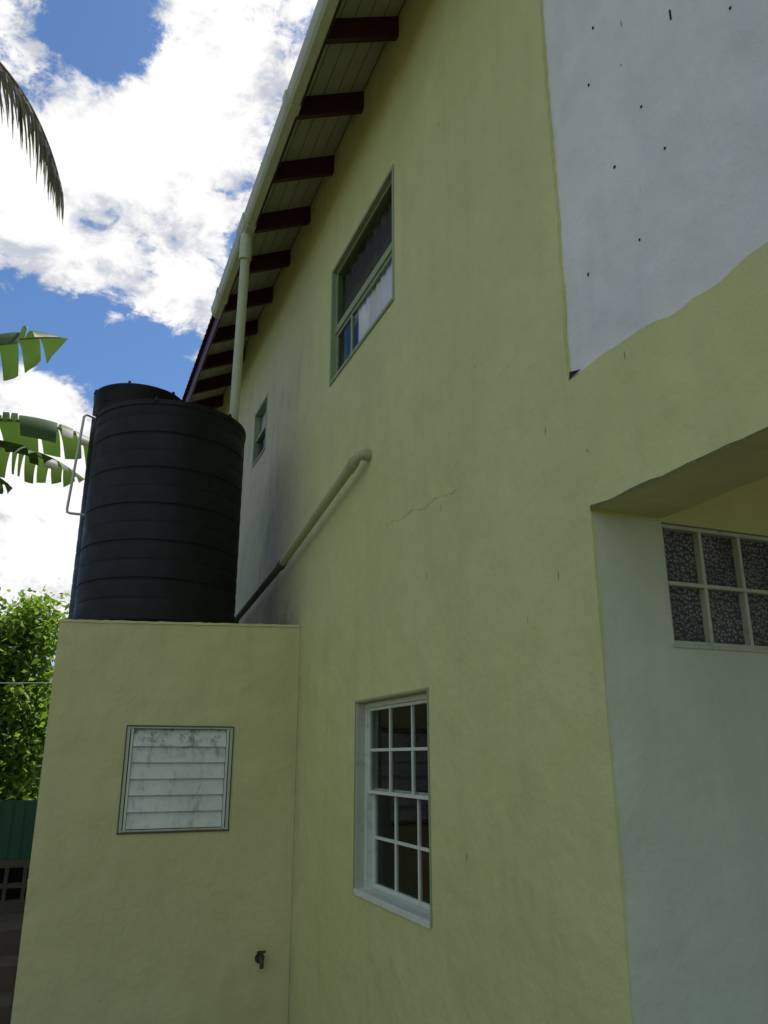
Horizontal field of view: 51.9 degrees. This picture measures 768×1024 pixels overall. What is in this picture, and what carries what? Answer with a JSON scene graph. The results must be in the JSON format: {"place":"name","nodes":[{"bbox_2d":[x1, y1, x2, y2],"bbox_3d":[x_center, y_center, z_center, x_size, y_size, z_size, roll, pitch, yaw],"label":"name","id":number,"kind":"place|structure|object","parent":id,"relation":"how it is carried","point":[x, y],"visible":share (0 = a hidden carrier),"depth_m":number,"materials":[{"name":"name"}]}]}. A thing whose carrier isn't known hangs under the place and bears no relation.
{"place":"outdoors","nodes":[
{"label":"outdoors","id":0,"kind":"place"},
{"bbox_2d":[0,0,317,692],"label":"sky","id":1,"kind":"structure","parent":0,"point":[157,118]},
{"bbox_3d":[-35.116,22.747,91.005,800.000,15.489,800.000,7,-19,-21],"label":"ground","id":2,"kind":"structure","parent":0,"visible":0},
{"bbox_2d":[0,912,23,1023],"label":"paving","id":3,"kind":"structure","parent":2,"relation":"on","point":[11,924],"depth_m":7.98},
{"bbox_2d":[0,906,23,913],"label":"breeze block wall","id":4,"kind":"structure","parent":2,"relation":"on","point":[11,909],"depth_m":9.08,"materials":[{"name":"concrete"}]},
{"bbox_2d":[0,859,29,907],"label":"pierced blocks","id":5,"kind":"structure","parent":4,"relation":"on","point":[7,865],"depth_m":9.21,"materials":[{"name":"concrete"}]},
{"bbox_2d":[0,800,37,859],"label":"green metal fence","id":6,"kind":"object","parent":5,"relation":"on","point":[17,821],"visible":0.89,"depth_m":9.40,"materials":[{"name":"metal"}]},
{"bbox_2d":[0,861,29,911],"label":"shaded backing","id":7,"kind":"object","parent":2,"relation":"on","point":[15,875],"depth_m":9.49,"materials":[{"name":"black"}]},
{"bbox_2d":[0,62,63,224],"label":"coconut palm","id":8,"kind":"object","parent":2,"relation":"on","point":[23,107],"visible":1,"depth_m":9.94,"materials":[{"name":"palm leaf"},{"name":"bark"}]},
{"bbox_2d":[0,325,66,380],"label":"banana plant","id":9,"kind":"object","parent":2,"relation":"on","point":[30,347],"visible":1,"depth_m":10.04,"materials":[{"name":"green plant"}]},
{"bbox_2d":[0,578,69,908],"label":"leafy bushes","id":10,"kind":"object","parent":2,"relation":"on","point":[27,633],"visible":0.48,"depth_m":13.88,"materials":[{"name":"green plant"}]},
{"bbox_2d":[0,412,88,493],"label":"banana plant","id":11,"kind":"object","parent":2,"relation":"on","point":[21,435],"visible":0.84,"depth_m":10.17,"materials":[{"name":"green plant"}]},
{"bbox_2d":[10,622,299,1023],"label":"annex walls","id":12,"kind":"structure","parent":2,"relation":"on","point":[169,928],"depth_m":6.45,"materials":[{"name":"yellow paint"}]},
{"bbox_2d":[68,381,181,618],"bbox_3d":[-3.067,0.044,9.473,1.106,3.250,1.095,7,-19,-21],"label":"water tank","id":13,"kind":"object","parent":12,"relation":"on","point":[107,395],"visible":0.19,"depth_m":9.38,"materials":[{"name":"black plastic"}]},
{"bbox_2d":[73,396,245,622],"bbox_3d":[-2.243,0.104,8.051,1.541,2.290,1.541,7,-19,-21],"label":"water tank","id":14,"kind":"object","parent":12,"relation":"on","point":[160,536],"visible":0.95,"depth_m":7.43,"materials":[{"name":"black plastic"}]},
{"bbox_2d":[66,414,95,515],"bbox_3d":[-3.142,-0.494,8.502,0.166,1.167,0.421,-10,-20,29],"label":"overflow pipe","id":15,"kind":"object","parent":14,"relation":"attached to","point":[74,467],"visible":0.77,"depth_m":8.35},
{"bbox_2d":[118,726,232,832],"bbox_3d":[-1.740,2.241,6.650,0.885,0.835,0.060,7,-19,-21],"label":"louvre frame","id":16,"kind":"object","parent":12,"relation":"attached to","point":[227,784],"visible":1,"depth_m":6.63,"materials":[{"name":"grey metal"}]},
{"bbox_2d":[121,729,223,829],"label":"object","id":17,"kind":"object","parent":16,"relation":"in","point":[129,777],"visible":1,"depth_m":6.55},
{"bbox_2d":[125,729,225,828],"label":"louvre slats","id":18,"kind":"object","parent":16,"relation":"in","point":[176,778],"visible":1,"depth_m":6.64,"materials":[{"name":"white glass"}]},
{"bbox_2d":[122,728,228,829],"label":"louvre side channels","id":19,"kind":"object","parent":16,"relation":"attached to","point":[224,780],"visible":1,"depth_m":6.66,"materials":[{"name":"grey metal"}]},
{"bbox_2d":[116,725,234,834],"bbox_3d":[-1.731,2.236,6.625,0.905,0.851,0.011,7,-19,-21],"label":"louvre mould line","id":20,"kind":"object","parent":16,"relation":"attached to","point":[233,727],"visible":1,"depth_m":6.59,"materials":[{"name":"grey metal"}]},
{"bbox_2d":[59,619,299,626],"bbox_3d":[-1.780,1.004,7.056,2.086,0.097,0.130,7,-19,-21],"label":"annex roof lip","id":21,"kind":"object","parent":12,"relation":"on","point":[148,622],"visible":0.96,"depth_m":6.95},
{"bbox_2d":[234,560,286,623],"bbox_3d":[-1.546,1.191,9.080,0.092,0.687,2.924,7,-19,-21],"label":"waste pipe","id":22,"kind":"object","parent":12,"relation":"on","point":[270,578],"visible":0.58,"depth_m":8.64,"materials":[{"name":"plastic"}]},
{"bbox_2d":[255,950,265,968],"bbox_3d":[-1.004,3.648,6.437,0.080,0.123,0.102,7,-19,-21],"label":"water tap","id":23,"kind":"object","parent":12,"relation":"attached to","point":[259,957],"visible":1,"depth_m":6.43,"materials":[{"name":"metal"}]},
{"bbox_2d":[216,0,631,1023],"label":"side wall","id":24,"kind":"structure","parent":2,"relation":"on","point":[470,602],"depth_m":4.68,"materials":[{"name":"yellow paint"}]},
{"bbox_2d":[252,393,267,467],"bbox_3d":[-1.559,-1.040,10.231,0.122,0.766,0.726,7,-19,-21],"label":"window frame","id":25,"kind":"object","parent":24,"relation":"attached to","point":[259,436],"visible":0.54,"depth_m":10.48,"materials":[{"name":"wood"}]},
{"bbox_2d":[261,412,265,430],"bbox_3d":[-1.521,-1.216,10.302,0.001,0.329,0.668,7,-19,-21],"label":"window curtain","id":26,"kind":"object","parent":25,"relation":"attached to","point":[264,420],"depth_m":10.51,"materials":[{"name":"white fabric"}]},
{"bbox_2d":[191,16,398,408],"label":"rafters","id":27,"kind":"object","parent":24,"relation":"attached to","point":[362,30],"visible":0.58,"depth_m":8.09,"materials":[{"name":"brown wood"}]},
{"bbox_2d":[190,0,404,408],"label":"soffit boards","id":28,"kind":"object","parent":27,"relation":"attached to","point":[345,68],"visible":0.38,"depth_m":7.78,"materials":[{"name":"wood"}]},
{"bbox_2d":[185,0,341,401],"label":"fascia","id":29,"kind":"structure","parent":28,"relation":"attached to","point":[211,336],"depth_m":9.48,"materials":[{"name":"white wood"}]},
{"bbox_2d":[212,0,338,317],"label":"gutter","id":30,"kind":"object","parent":29,"relation":"attached to","point":[319,25],"visible":1,"depth_m":7.11,"materials":[{"name":"paint"}]},
{"bbox_2d":[216,287,227,304],"bbox_3d":[-2.002,-2.671,9.748,0.144,0.159,0.100,7,-19,-21],"label":"gutter joint","id":31,"kind":"object","parent":30,"relation":"attached to","point":[221,300],"visible":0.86,"depth_m":9.72,"materials":[{"name":"white plastic"}]},
{"bbox_2d":[229,232,252,420],"bbox_3d":[-1.542,-1.897,8.401,0.123,2.142,0.584,5,-18,-15],"label":"downpipe","id":32,"kind":"object","parent":30,"relation":"attached to","point":[239,338],"visible":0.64,"depth_m":8.35,"materials":[{"name":"paint"}]},
{"bbox_2d":[239,236,252,260],"bbox_3d":[-1.483,-2.809,8.463,0.131,0.243,0.151,7,-19,-21],"label":"pipe collar","id":33,"kind":"object","parent":32,"relation":"attached to","point":[246,243],"visible":0.97,"depth_m":8.41,"materials":[{"name":"white plastic"}]},
{"bbox_2d":[236,212,255,242],"bbox_3d":[-1.492,-3.052,8.524,0.148,0.164,0.340,7,-19,-21],"label":"gutter outlet","id":34,"kind":"object","parent":30,"relation":"attached to","point":[243,226],"visible":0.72,"depth_m":8.43,"materials":[{"name":"white plastic"}]},
{"bbox_2d":[283,89,300,115],"bbox_3d":[-0.804,-3.566,6.874,0.144,0.159,0.100,7,-19,-21],"label":"gutter joint","id":35,"kind":"object","parent":30,"relation":"attached to","point":[290,108],"visible":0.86,"depth_m":6.84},
{"bbox_2d":[279,448,371,565],"bbox_3d":[-0.577,0.037,6.995,0.165,0.464,2.314,7,-19,-21],"label":"waste pipe","id":36,"kind":"object","parent":24,"relation":"attached to","point":[352,463],"visible":0.97,"depth_m":6.60,"materials":[{"name":"paint"}]},
{"bbox_2d":[329,164,394,386],"bbox_3d":[-0.174,-1.974,6.861,0.114,1.246,1.586,7,-19,-21],"label":"window frame","id":37,"kind":"object","parent":24,"relation":"attached to","point":[335,330],"visible":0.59,"depth_m":7.05,"materials":[{"name":"white wood"}]},
{"bbox_2d":[336,180,391,372],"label":"window sashes","id":38,"kind":"object","parent":37,"relation":"attached to","point":[369,289],"depth_m":7.07,"materials":[{"name":"wood"}]},
{"bbox_2d":[345,199,391,324],"bbox_3d":[-0.090,-2.235,6.968,0.031,0.608,1.503,7,-19,-21],"label":"window net","id":39,"kind":"object","parent":37,"relation":"attached to","point":[374,249],"depth_m":7.09,"materials":[{"name":"black fabric"}]},
{"bbox_2d":[359,260,391,340],"bbox_3d":[-0.038,-1.719,6.540,0.017,0.498,0.990,7,-19,-21],"label":"window curtain","id":40,"kind":"object","parent":37,"relation":"attached to","point":[378,298],"depth_m":6.64,"materials":[{"name":"white fabric"}]},
{"bbox_2d":[353,693,430,928],"bbox_3d":[0.096,1.840,5.047,0.170,1.268,1.236,7,-19,-21],"label":"window frame","id":41,"kind":"object","parent":24,"relation":"attached to","point":[402,908],"visible":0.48,"depth_m":5.41,"materials":[{"name":"white wood"}]},
{"bbox_2d":[355,703,364,887],"bbox_3d":[-0.168,1.986,5.582,0.063,1.228,0.010,7,-19,-21],"label":"window jamb lining","id":42,"kind":"object","parent":41,"relation":"attached to","point":[360,800],"depth_m":5.57,"materials":[{"name":"white paint"}]},
{"bbox_2d":[353,687,432,927],"bbox_3d":[0.025,1.818,5.024,0.009,1.276,1.272,7,-19,-21],"label":"window trim","id":43,"kind":"structure","parent":41,"relation":"attached to","point":[428,746],"depth_m":4.63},
{"bbox_2d":[368,699,429,910],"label":"window sashes","id":44,"kind":"object","parent":41,"relation":"attached to","point":[418,796],"depth_m":5.16,"materials":[{"name":"white wood"}]},
{"bbox_2d":[536,0,571,383],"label":"green edge","id":45,"kind":"object","parent":24,"relation":"attached to","point":[557,227],"visible":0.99,"depth_m":3.93,"materials":[{"name":"green paint"}]},
{"bbox_2d":[569,369,580,378],"bbox_3d":[0.869,-0.639,3.589,0.001,0.035,0.092,7,-19,-21],"label":"edge gap","id":46,"kind":"object","parent":45,"relation":"attached to","point":[572,373],"visible":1,"depth_m":3.60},
{"bbox_2d":[591,510,632,1022],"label":"corner paint edge","id":47,"kind":"object","parent":24,"relation":"attached to","point":[613,777],"visible":1,"depth_m":3.04,"materials":[{"name":"paint"}]},
{"bbox_2d":[579,242,767,517],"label":"storey beam","id":48,"kind":"structure","parent":24,"relation":"attached to","point":[687,383],"depth_m":2.94,"materials":[{"name":"paint"}]},
{"bbox_2d":[590,426,767,510],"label":"beam mould","id":49,"kind":"object","parent":48,"relation":"attached to","point":[599,504],"visible":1,"depth_m":2.99,"materials":[{"name":"paint"}]},
{"bbox_2d":[591,476,767,1023],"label":"end wall","id":50,"kind":"structure","parent":2,"relation":"on","point":[689,732],"depth_m":3.16,"materials":[{"name":"white paint"}]},
{"bbox_2d":[661,524,767,652],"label":"end window frame","id":51,"kind":"object","parent":50,"relation":"in","point":[704,588],"visible":0.76,"depth_m":3.53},
{"bbox_2d":[663,530,767,645],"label":"end window panes","id":52,"kind":"object","parent":51,"relation":"in","point":[726,618],"depth_m":3.56,"materials":[{"name":"grey glass"}]},
{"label":"rear walls","id":53,"kind":"object","parent":2,"relation":"on","visible":0},
{"bbox_2d":[182,1,404,408],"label":"roof sheets","id":54,"kind":"object","parent":53,"relation":"on","point":[208,330],"visible":0.12,"depth_m":11.31,"materials":[{"name":"metal"}]},
{"bbox_2d":[346,209,387,358],"bbox_3d":[0.497,-1.752,7.071,1.200,2.150,2.790,7,-19,-21],"label":"room","id":55,"kind":"object","parent":53,"relation":"attached to","point":[356,331],"depth_m":8.34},
{"bbox_2d":[378,703,428,893],"bbox_3d":[0.739,2.054,5.248,1.200,2.160,2.440,7,-19,-21],"label":"room","id":56,"kind":"object","parent":53,"relation":"attached to","point":[402,780],"depth_m":6.33,"materials":[{"name":"black glass"}]},
{"bbox_2d":[405,840,429,902],"bbox_3d":[0.590,2.019,5.254,0.250,1.630,1.940,7,-19,-21],"label":"interior furniture","id":57,"kind":"object","parent":56,"relation":"in","point":[411,865],"visible":0.05,"depth_m":5.79,"materials":[{"name":"brown wood"}]},
{"bbox_2d":[543,0,767,377],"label":"white upper wall","id":58,"kind":"structure","parent":53,"relation":"attached to","point":[688,206],"depth_m":3.26,"materials":[{"name":"white paint"}]},
{"bbox_2d":[587,6,730,275],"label":"wall marks","id":59,"kind":"structure","parent":58,"relation":"attached to","point":[614,166],"depth_m":3.28}
]}

